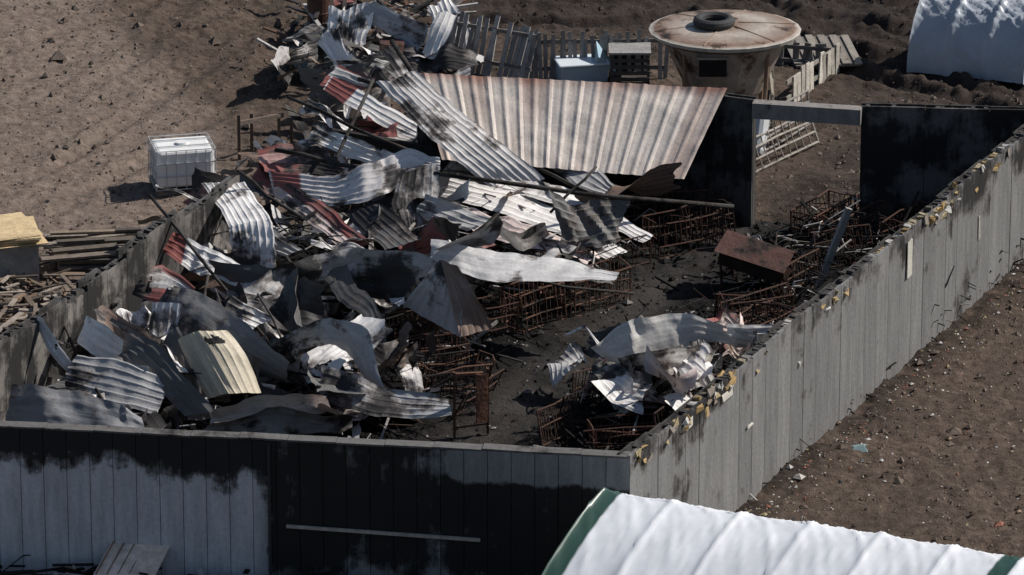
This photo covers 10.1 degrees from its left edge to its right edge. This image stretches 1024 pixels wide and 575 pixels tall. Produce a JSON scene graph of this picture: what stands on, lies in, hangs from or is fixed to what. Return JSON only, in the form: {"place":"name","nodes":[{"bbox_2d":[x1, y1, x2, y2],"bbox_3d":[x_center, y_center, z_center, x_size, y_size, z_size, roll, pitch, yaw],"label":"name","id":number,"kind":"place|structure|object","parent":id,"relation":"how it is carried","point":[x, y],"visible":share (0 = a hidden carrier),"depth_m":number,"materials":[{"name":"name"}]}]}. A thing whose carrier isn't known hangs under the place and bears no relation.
{"place":"outdoors","nodes":[
{"label":"outdoors","id":0,"kind":"place"},
{"bbox_2d":[311,125,451,164],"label":"charred beam","id":1,"kind":"structure","parent":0,"point":[429,150],"depth_m":124.38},
{"bbox_2d":[0,0,1023,574],"bbox_3d":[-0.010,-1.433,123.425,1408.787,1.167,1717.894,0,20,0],"label":"ground","id":2,"kind":"structure","parent":0,"point":[872,26],"depth_m":125.75,"materials":[{"name":"soil"}]},
{"bbox_2d":[0,212,48,285],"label":"insulation board stack","id":3,"kind":"object","parent":2,"relation":"on","point":[22,238],"visible":1,"depth_m":119.90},
{"bbox_2d":[0,261,99,334],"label":"scrap lumber","id":4,"kind":"object","parent":2,"relation":"on","point":[20,308],"visible":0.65,"depth_m":119.04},
{"bbox_2d":[39,227,141,271],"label":"lumber stack","id":5,"kind":"object","parent":2,"relation":"on","point":[75,250],"visible":0.62,"depth_m":120.77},
{"bbox_2d":[0,175,239,420],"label":"burned barn wall","id":6,"kind":"structure","parent":2,"relation":"on","point":[25,358],"depth_m":115.26,"materials":[{"name":"concrete"}]},
{"bbox_2d":[0,563,334,574],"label":"burned scrap heap","id":7,"kind":"object","parent":2,"relation":"on","point":[66,569],"visible":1,"depth_m":105.08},
{"bbox_2d":[93,541,169,574],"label":"wooden board","id":8,"kind":"object","parent":7,"relation":"on","point":[126,559],"visible":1,"depth_m":104.99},
{"bbox_2d":[148,132,216,196],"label":"water tote tank","id":9,"kind":"object","parent":2,"relation":"on","point":[173,162],"visible":0.91,"depth_m":125.23,"materials":[{"name":"plastic"}]},
{"bbox_2d":[237,112,292,159],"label":"broken wooden rail","id":10,"kind":"object","parent":2,"relation":"on","point":[278,116],"visible":0.76,"depth_m":127.66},
{"bbox_2d":[0,421,630,574],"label":"burned barn wall","id":11,"kind":"structure","parent":2,"relation":"on","point":[222,503],"depth_m":104.61,"materials":[{"name":"metal"}]},
{"bbox_2d":[307,0,330,26],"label":"steel drum","id":12,"kind":"object","parent":2,"relation":"on","point":[314,6],"visible":0.44,"depth_m":135.45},
{"bbox_2d":[256,0,477,76],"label":"scrap wood pile","id":13,"kind":"object","parent":2,"relation":"on","point":[373,32],"visible":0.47,"depth_m":135.88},
{"bbox_2d":[0,0,756,437],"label":"twisted metal debris","id":14,"kind":"object","parent":2,"relation":"on","point":[590,222],"visible":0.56,"depth_m":117.53,"materials":[{"name":"metal"}]},
{"bbox_2d":[37,316,70,369],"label":"corrugated roofing sheet","id":15,"kind":"object","parent":14,"relation":"on","point":[61,357],"visible":1,"depth_m":112.26,"materials":[{"name":"metal"}]},
{"bbox_2d":[5,384,143,427],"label":"corrugated roofing sheet","id":16,"kind":"object","parent":14,"relation":"on","point":[32,403],"visible":0.86,"depth_m":111.00,"materials":[{"name":"metal"}]},
{"bbox_2d":[77,316,123,360],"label":"corrugated roofing sheet","id":17,"kind":"object","parent":14,"relation":"on","point":[96,338],"visible":1,"depth_m":112.60,"materials":[{"name":"metal"}]},
{"bbox_2d":[65,355,164,412],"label":"corrugated roofing sheet","id":18,"kind":"object","parent":14,"relation":"on","point":[120,382],"visible":1,"depth_m":111.93,"materials":[{"name":"metal"}]},
{"bbox_2d":[110,318,212,415],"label":"corrugated roofing sheet","id":19,"kind":"object","parent":14,"relation":"on","point":[184,396],"visible":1,"depth_m":111.97,"materials":[{"name":"metal"}]},
{"bbox_2d":[132,265,194,301],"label":"corrugated roofing sheet","id":20,"kind":"object","parent":14,"relation":"on","point":[164,278],"visible":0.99,"depth_m":115.29,"materials":[{"name":"metal"}]},
{"bbox_2d":[149,302,184,336],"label":"corrugated roofing sheet","id":21,"kind":"object","parent":14,"relation":"on","point":[164,318],"visible":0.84,"depth_m":113.91,"materials":[{"name":"metal"}]},
{"bbox_2d":[163,327,212,422],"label":"corrugated roofing sheet","id":22,"kind":"object","parent":14,"relation":"on","point":[173,336],"visible":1,"depth_m":112.48,"materials":[{"name":"metal"}]},
{"bbox_2d":[149,194,268,344],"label":"steel pipe","id":23,"kind":"object","parent":14,"relation":"on","point":[200,258],"visible":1,"depth_m":116.89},
{"bbox_2d":[163,232,255,288],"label":"corrugated roofing sheet","id":24,"kind":"object","parent":14,"relation":"on","point":[177,248],"visible":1,"depth_m":117.20,"materials":[{"name":"metal"}]},
{"bbox_2d":[178,330,260,398],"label":"corrugated roofing sheet","id":25,"kind":"object","parent":14,"relation":"on","point":[224,368],"visible":1,"depth_m":112.16,"materials":[{"name":"metal"}]},
{"bbox_2d":[159,286,289,381],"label":"corrugated roofing sheet","id":26,"kind":"object","parent":14,"relation":"on","point":[201,312],"visible":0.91,"depth_m":113.31,"materials":[{"name":"metal"}]},
{"bbox_2d":[201,182,275,266],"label":"corrugated roofing sheet","id":27,"kind":"object","parent":14,"relation":"on","point":[248,220],"visible":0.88,"depth_m":118.34,"materials":[{"name":"metal"}]},
{"bbox_2d":[225,296,273,328],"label":"corrugated roofing sheet","id":28,"kind":"object","parent":14,"relation":"on","point":[252,317],"visible":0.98,"depth_m":114.09,"materials":[{"name":"metal"}]},
{"bbox_2d":[222,215,301,256],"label":"corrugated roofing sheet","id":29,"kind":"object","parent":14,"relation":"on","point":[283,246],"visible":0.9,"depth_m":118.67,"materials":[{"name":"metal"}]},
{"bbox_2d":[210,393,329,423],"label":"corrugated roofing sheet","id":30,"kind":"object","parent":14,"relation":"on","point":[308,403],"visible":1,"depth_m":111.13,"materials":[{"name":"metal"}]},
{"bbox_2d":[203,406,353,434],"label":"corrugated roofing sheet","id":31,"kind":"object","parent":14,"relation":"on","point":[282,420],"visible":0.92,"depth_m":110.68,"materials":[{"name":"metal"}]},
{"bbox_2d":[226,290,338,330],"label":"corrugated roofing sheet","id":32,"kind":"object","parent":14,"relation":"on","point":[307,317],"visible":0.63,"depth_m":115.16,"materials":[{"name":"metal"}]},
{"bbox_2d":[257,143,344,174],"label":"corrugated roofing sheet","id":33,"kind":"object","parent":14,"relation":"on","point":[270,159],"visible":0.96,"depth_m":123.97,"materials":[{"name":"metal"}]},
{"bbox_2d":[274,148,358,168],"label":"steel pipe","id":34,"kind":"object","parent":14,"relation":"on","point":[312,157],"visible":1,"depth_m":122.97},
{"bbox_2d":[330,79,374,168],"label":"steel pipe","id":35,"kind":"object","parent":34,"relation":"on","point":[352,123],"visible":1,"depth_m":124.00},
{"bbox_2d":[266,183,368,248],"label":"corrugated roofing sheet","id":36,"kind":"object","parent":14,"relation":"on","point":[327,220],"visible":0.96,"depth_m":120.55,"materials":[{"name":"metal"}]},
{"bbox_2d":[269,318,384,387],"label":"corrugated roofing sheet","id":37,"kind":"object","parent":14,"relation":"on","point":[353,340],"visible":1,"depth_m":112.72,"materials":[{"name":"metal"}]},
{"bbox_2d":[303,98,352,129],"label":"corrugated roofing sheet","id":38,"kind":"object","parent":14,"relation":"on","point":[327,119],"visible":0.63,"depth_m":126.71,"materials":[{"name":"metal"}]},
{"bbox_2d":[244,247,436,305],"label":"corrugated roofing sheet","id":39,"kind":"object","parent":14,"relation":"on","point":[383,275],"visible":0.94,"depth_m":115.88,"materials":[{"name":"metal"}]},
{"bbox_2d":[287,96,406,149],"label":"steel pipe","id":40,"kind":"object","parent":14,"relation":"on","point":[333,117],"visible":1,"depth_m":123.57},
{"bbox_2d":[320,64,375,90],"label":"corrugated roofing sheet","id":41,"kind":"object","parent":14,"relation":"on","point":[345,75],"visible":0.5,"depth_m":128.53,"materials":[{"name":"metal"}]},
{"bbox_2d":[327,2,373,45],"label":"corrugated roofing sheet","id":42,"kind":"object","parent":14,"relation":"on","point":[353,26],"visible":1,"depth_m":133.22,"materials":[{"name":"metal"}]},
{"bbox_2d":[309,124,393,161],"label":"corrugated roofing sheet","id":43,"kind":"object","parent":14,"relation":"on","point":[353,147],"visible":0.77,"depth_m":123.85,"materials":[{"name":"metal"}]},
{"bbox_2d":[267,148,440,205],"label":"corrugated roofing sheet","id":44,"kind":"object","parent":14,"relation":"on","point":[365,182],"visible":0.97,"depth_m":121.62,"materials":[{"name":"metal"}]},
{"bbox_2d":[324,76,416,137],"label":"corrugated roofing sheet","id":45,"kind":"object","parent":14,"relation":"on","point":[377,111],"visible":0.91,"depth_m":125.93,"materials":[{"name":"metal"}]},
{"bbox_2d":[349,203,420,249],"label":"corrugated roofing sheet","id":46,"kind":"object","parent":14,"relation":"on","point":[388,228],"visible":1,"depth_m":119.89,"materials":[{"name":"metal"}]},
{"bbox_2d":[319,365,451,418],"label":"corrugated roofing sheet","id":47,"kind":"object","parent":14,"relation":"on","point":[378,401],"visible":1,"depth_m":111.92,"materials":[{"name":"metal"}]},
{"bbox_2d":[373,46,408,80],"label":"corrugated roofing sheet","id":48,"kind":"object","parent":14,"relation":"on","point":[396,67],"visible":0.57,"depth_m":131.47,"materials":[{"name":"metal"}]},
{"bbox_2d":[358,1,428,50],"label":"corrugated roofing sheet","id":49,"kind":"object","parent":14,"relation":"on","point":[393,23],"visible":1,"depth_m":133.01,"materials":[{"name":"metal"}]},
{"bbox_2d":[392,163,439,240],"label":"corrugated roofing sheet","id":50,"kind":"object","parent":14,"relation":"on","point":[419,183],"visible":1,"depth_m":120.78,"materials":[{"name":"metal"}]},
{"bbox_2d":[422,11,455,58],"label":"corrugated roofing sheet","id":51,"kind":"object","parent":14,"relation":"on","point":[441,27],"visible":1,"depth_m":132.81,"materials":[{"name":"metal"}]},
{"bbox_2d":[417,194,489,230],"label":"corrugated roofing sheet","id":52,"kind":"object","parent":14,"relation":"on","point":[432,206],"visible":1,"depth_m":120.05,"materials":[{"name":"metal"}]},
{"bbox_2d":[376,71,544,186],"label":"corrugated roofing sheet","id":53,"kind":"object","parent":14,"relation":"on","point":[462,138],"visible":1,"depth_m":121.67,"materials":[{"name":"metal"}]},
{"bbox_2d":[431,239,618,282],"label":"corrugated roofing sheet","id":54,"kind":"object","parent":14,"relation":"on","point":[488,265],"visible":0.96,"depth_m":116.60,"materials":[{"name":"metal"}]},
{"bbox_2d":[435,211,502,249],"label":"corrugated roofing sheet","id":55,"kind":"object","parent":54,"relation":"on","point":[488,232],"visible":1,"depth_m":116.96,"materials":[{"name":"metal"}]},
{"bbox_2d":[465,208,599,263],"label":"corrugated roofing sheet","id":56,"kind":"object","parent":14,"relation":"on","point":[513,224],"visible":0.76,"depth_m":120.48,"materials":[{"name":"metal"}]},
{"bbox_2d":[441,178,626,258],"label":"corrugated roofing sheet","id":57,"kind":"object","parent":14,"relation":"on","point":[509,206],"visible":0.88,"depth_m":121.93,"materials":[{"name":"metal"}]},
{"bbox_2d":[492,180,652,241],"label":"corrugated roofing sheet","id":58,"kind":"object","parent":14,"relation":"on","point":[628,228],"visible":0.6,"depth_m":122.10,"materials":[{"name":"metal"}]},
{"bbox_2d":[551,168,615,192],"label":"corrugated roofing sheet","id":59,"kind":"object","parent":14,"relation":"on","point":[598,181],"visible":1,"depth_m":122.32,"materials":[{"name":"metal"}]},
{"bbox_2d":[434,171,733,208],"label":"steel pipe","id":60,"kind":"object","parent":14,"relation":"on","point":[581,193],"visible":1,"depth_m":121.26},
{"bbox_2d":[589,363,657,409],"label":"corrugated roofing sheet","id":61,"kind":"object","parent":14,"relation":"on","point":[612,371],"visible":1,"depth_m":112.31,"materials":[{"name":"metal"}]},
{"bbox_2d":[618,345,720,375],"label":"corrugated roofing sheet","id":62,"kind":"object","parent":14,"relation":"on","point":[669,359],"visible":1,"depth_m":112.17,"materials":[{"name":"metal"}]},
{"bbox_2d":[591,313,755,362],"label":"corrugated roofing sheet","id":63,"kind":"object","parent":14,"relation":"on","point":[639,335],"visible":1,"depth_m":112.45,"materials":[{"name":"metal"}]},
{"bbox_2d":[726,323,771,347],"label":"corrugated roofing sheet","id":64,"kind":"object","parent":14,"relation":"on","point":[761,329],"visible":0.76,"depth_m":113.31,"materials":[{"name":"metal"}]},
{"bbox_2d":[398,333,469,374],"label":"rusty pen crate","id":65,"kind":"object","parent":2,"relation":"on","point":[456,346],"visible":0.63,"depth_m":115.44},
{"bbox_2d":[403,260,461,336],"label":"corrugated roofing sheet","id":66,"kind":"object","parent":65,"relation":"on","point":[428,298],"visible":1,"depth_m":115.59,"materials":[{"name":"metal"}]},
{"bbox_2d":[441,260,491,336],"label":"corrugated roofing sheet","id":67,"kind":"object","parent":65,"relation":"on","point":[464,299],"visible":1,"depth_m":115.47,"materials":[{"name":"metal"}]},
{"bbox_2d":[418,349,474,381],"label":"rusty pen gate","id":68,"kind":"structure","parent":2,"relation":"on","point":[456,364],"depth_m":114.74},
{"bbox_2d":[422,371,480,395],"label":"rusty pen gate","id":69,"kind":"structure","parent":2,"relation":"on","point":[457,385],"depth_m":113.91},
{"bbox_2d":[418,350,495,392],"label":"rusty pen crate","id":70,"kind":"object","parent":2,"relation":"on","point":[474,366],"visible":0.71,"depth_m":114.57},
{"bbox_2d":[453,368,488,437],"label":"rusty door frame","id":71,"kind":"object","parent":2,"relation":"on","point":[482,397],"visible":1,"depth_m":111.86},
{"bbox_2d":[445,12,538,77],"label":"wooden picket fence","id":72,"kind":"object","parent":2,"relation":"on","point":[522,50],"visible":0.66,"depth_m":133.25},
{"bbox_2d":[464,290,519,338],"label":"rusty pen crate","id":73,"kind":"object","parent":2,"relation":"on","point":[492,317],"visible":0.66,"depth_m":117.40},
{"bbox_2d":[0,0,1023,555],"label":"dirt clods","id":74,"kind":"object","parent":2,"relation":"on","point":[214,40],"visible":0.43,"depth_m":129.17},
{"bbox_2d":[3,147,1023,570],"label":"charred debris","id":75,"kind":"object","parent":2,"relation":"on","point":[827,225],"visible":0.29,"depth_m":119.50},
{"bbox_2d":[498,281,566,333],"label":"rusty pen crate","id":76,"kind":"object","parent":2,"relation":"on","point":[535,290],"visible":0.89,"depth_m":117.96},
{"bbox_2d":[131,189,940,500],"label":"ash rubble","id":77,"kind":"object","parent":2,"relation":"on","point":[627,301],"visible":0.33,"depth_m":118.45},
{"bbox_2d":[536,396,574,445],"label":"rusty pen gate","id":78,"kind":"structure","parent":2,"relation":"on","point":[547,424],"depth_m":111.78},
{"bbox_2d":[417,125,706,220],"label":"burned barn wall","id":79,"kind":"structure","parent":2,"relation":"on","point":[694,178],"depth_m":123.94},
{"bbox_2d":[419,73,726,178],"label":"standing barn roof","id":80,"kind":"structure","parent":79,"relation":"on","point":[622,128],"depth_m":122.94,"materials":[{"name":"metal"}]},
{"bbox_2d":[554,387,602,433],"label":"rusty pen gate","id":81,"kind":"structure","parent":2,"relation":"on","point":[584,404],"depth_m":112.36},
{"bbox_2d":[554,41,615,81],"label":"blue plastic bin","id":82,"kind":"object","parent":2,"relation":"on","point":[588,68],"visible":0.94,"depth_m":132.57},
{"bbox_2d":[554,257,631,315],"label":"rusty pen crate","id":83,"kind":"object","parent":2,"relation":"on","point":[596,285],"visible":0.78,"depth_m":118.95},
{"bbox_2d":[528,29,668,80],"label":"wooden picket fence","id":84,"kind":"object","parent":2,"relation":"on","point":[605,39],"visible":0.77,"depth_m":132.90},
{"bbox_2d":[583,425,655,450],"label":"rusty pen gate","id":85,"kind":"structure","parent":2,"relation":"on","point":[609,443],"depth_m":111.09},
{"bbox_2d":[586,413,656,450],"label":"rusty pen crate","id":86,"kind":"object","parent":2,"relation":"on","point":[589,426],"visible":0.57,"depth_m":111.69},
{"bbox_2d":[608,42,650,84],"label":"wooden crate","id":87,"kind":"object","parent":2,"relation":"on","point":[625,49],"visible":0.91,"depth_m":132.37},
{"bbox_2d":[641,205,723,258],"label":"rusty pen crate","id":88,"kind":"object","parent":2,"relation":"on","point":[668,232],"visible":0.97,"depth_m":122.24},
{"bbox_2d":[656,185,730,228],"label":"rusty pen crate","id":89,"kind":"object","parent":2,"relation":"on","point":[663,205],"visible":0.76,"depth_m":123.47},
{"bbox_2d":[669,196,735,247],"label":"rusty pen crate","id":90,"kind":"object","parent":2,"relation":"on","point":[703,223],"visible":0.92,"depth_m":122.84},
{"bbox_2d":[649,9,800,99],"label":"feed hopper","id":91,"kind":"object","parent":2,"relation":"on","point":[735,51],"visible":0.91,"depth_m":127.77,"materials":[{"name":"paint"}]},
{"bbox_2d":[706,93,756,226],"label":"burned barn wall","id":92,"kind":"structure","parent":2,"relation":"on","point":[731,145],"depth_m":123.34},
{"bbox_2d":[714,282,795,323],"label":"rusty pen crate","id":93,"kind":"object","parent":2,"relation":"on","point":[732,304],"visible":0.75,"depth_m":118.24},
{"bbox_2d":[714,229,798,293],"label":"table","id":94,"kind":"object","parent":2,"relation":"on","point":[753,256],"visible":0.94,"depth_m":119.48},
{"bbox_2d":[737,300,796,324],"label":"rusty pen crate","id":95,"kind":"object","parent":2,"relation":"on","point":[755,318],"visible":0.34,"depth_m":117.41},
{"bbox_2d":[542,487,1023,574],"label":"polytunnel greenhouse","id":96,"kind":"object","parent":2,"relation":"on","point":[610,532],"visible":1,"depth_m":99.14,"materials":[{"name":"white plastic"}]},
{"bbox_2d":[756,121,819,172],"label":"metal yard gate","id":97,"kind":"structure","parent":2,"relation":"on","point":[804,124],"depth_m":127.85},
{"bbox_2d":[766,90,810,150],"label":"metal yard gate","id":98,"kind":"structure","parent":2,"relation":"on","point":[792,122],"depth_m":129.08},
{"bbox_2d":[782,248,819,295],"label":"rusty pen gate","id":99,"kind":"structure","parent":2,"relation":"on","point":[808,268],"depth_m":119.90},
{"bbox_2d":[776,42,840,69],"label":"wooden picket fence","id":100,"kind":"object","parent":2,"relation":"on","point":[807,48],"visible":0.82,"depth_m":133.83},
{"bbox_2d":[786,43,839,101],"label":"wooden picket fence","id":101,"kind":"object","parent":2,"relation":"on","point":[804,78],"visible":0.92,"depth_m":132.38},
{"bbox_2d":[618,124,1023,511],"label":"burned barn wall","id":102,"kind":"structure","parent":2,"relation":"on","point":[732,435],"depth_m":112.31,"materials":[{"name":"concrete"}]},
{"bbox_2d":[790,189,855,242],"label":"rusty pen crate","id":103,"kind":"object","parent":2,"relation":"on","point":[807,215],"visible":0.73,"depth_m":122.58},
{"bbox_2d":[787,35,862,67],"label":"wooden platform","id":104,"kind":"structure","parent":2,"relation":"on","point":[849,55],"depth_m":134.77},
{"bbox_2d":[812,207,851,291],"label":"leaning post","id":105,"kind":"object","parent":2,"relation":"on","point":[838,234],"visible":0.79,"depth_m":119.35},
{"bbox_2d":[812,224,873,268],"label":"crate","id":106,"kind":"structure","parent":2,"relation":"on","point":[854,246],"depth_m":121.24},
{"bbox_2d":[819,193,887,248],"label":"rusty pen crate","id":107,"kind":"object","parent":2,"relation":"on","point":[848,223],"visible":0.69,"depth_m":122.55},
{"bbox_2d":[746,267,1023,544],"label":"scattered litter","id":108,"kind":"object","parent":2,"relation":"on","point":[799,476],"visible":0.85,"depth_m":112.09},
{"bbox_2d":[875,200,929,245],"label":"rusty pen crate","id":109,"kind":"object","parent":2,"relation":"on","point":[895,213],"visible":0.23,"depth_m":121.86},
{"bbox_2d":[859,103,1023,232],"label":"burned barn wall","id":110,"kind":"structure","parent":2,"relation":"on","point":[909,151],"depth_m":122.48,"materials":[{"name":"metal"}]},
{"bbox_2d":[752,99,861,125],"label":"door lintel beam","id":111,"kind":"structure","parent":110,"relation":"attached to","point":[807,112],"depth_m":122.35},
{"bbox_2d":[907,0,1023,84],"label":"polytunnel","id":112,"kind":"structure","parent":2,"relation":"on","point":[980,39],"depth_m":133.14,"materials":[{"name":"plastic"}]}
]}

